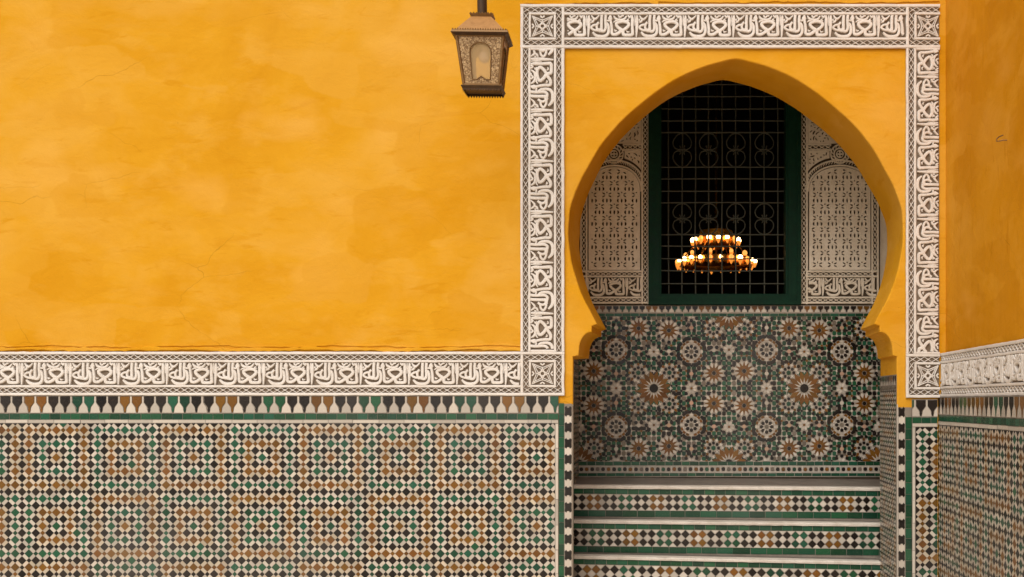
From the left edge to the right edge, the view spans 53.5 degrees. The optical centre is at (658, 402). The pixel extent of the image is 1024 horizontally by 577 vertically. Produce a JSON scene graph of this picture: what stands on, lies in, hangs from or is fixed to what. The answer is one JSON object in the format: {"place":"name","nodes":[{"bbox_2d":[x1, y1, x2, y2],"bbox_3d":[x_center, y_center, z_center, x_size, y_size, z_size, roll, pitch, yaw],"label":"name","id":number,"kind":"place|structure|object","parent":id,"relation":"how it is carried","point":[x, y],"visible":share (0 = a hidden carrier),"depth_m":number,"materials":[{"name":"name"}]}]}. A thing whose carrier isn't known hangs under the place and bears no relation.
{"place":"outdoors","nodes":[
{"label":"outdoors","id":0,"kind":"place"},
{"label":"courtyard floor","id":1,"kind":"structure","parent":0,"visible":0},
{"bbox_2d":[0,0,945,576],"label":"courtyard wall","id":2,"kind":"structure","parent":1,"relation":"on","point":[292,288],"depth_m":6.20,"materials":[{"name":"yellow paint"}]},
{"bbox_2d":[451,0,512,98],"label":"lantern","id":3,"kind":"object","parent":2,"relation":"attached to","point":[484,42],"visible":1,"depth_m":5.31,"materials":[{"name":"metal"}]},
{"bbox_2d":[661,80,783,293],"bbox_3d":[0.500,-1.405,11.980,7.000,5.990,8.440,0,0,0],"label":"room","id":4,"kind":"object","parent":1,"relation":"on","point":[729,184],"depth_m":16.20,"materials":[{"name":"paint"}]},
{"bbox_2d":[675,81,756,273],"bbox_3d":[0.703,-3.013,12.204,0.998,2.774,0.998,0,0,0],"label":"chandelier","id":5,"kind":"object","parent":4,"relation":"hanging from","point":[715,240],"visible":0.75,"depth_m":12.14,"materials":[{"name":"gold metal"}]},
{"bbox_2d":[574,477,879,576],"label":"steps","id":6,"kind":"structure","parent":1,"relation":"on","point":[689,527],"depth_m":6.80,"materials":[{"name":"tile"}]},
{"bbox_2d":[574,80,886,483],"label":"niche wall","id":7,"kind":"structure","parent":1,"relation":"on","point":[786,385],"depth_m":7.48,"materials":[{"name":"tile"}]},
{"bbox_2d":[648,80,800,304],"bbox_3d":[0.498,-1.713,7.540,1.144,1.963,0.160,0,0,0],"label":"window","id":8,"kind":"structure","parent":7,"relation":"in","point":[792,117],"depth_m":7.49,"materials":[{"name":"green paint"}]},
{"bbox_2d":[938,0,1023,576],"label":"side wall","id":9,"kind":"structure","parent":1,"relation":"on","point":[981,466],"depth_m":5.43,"materials":[{"name":"yellow paint"}]}
]}

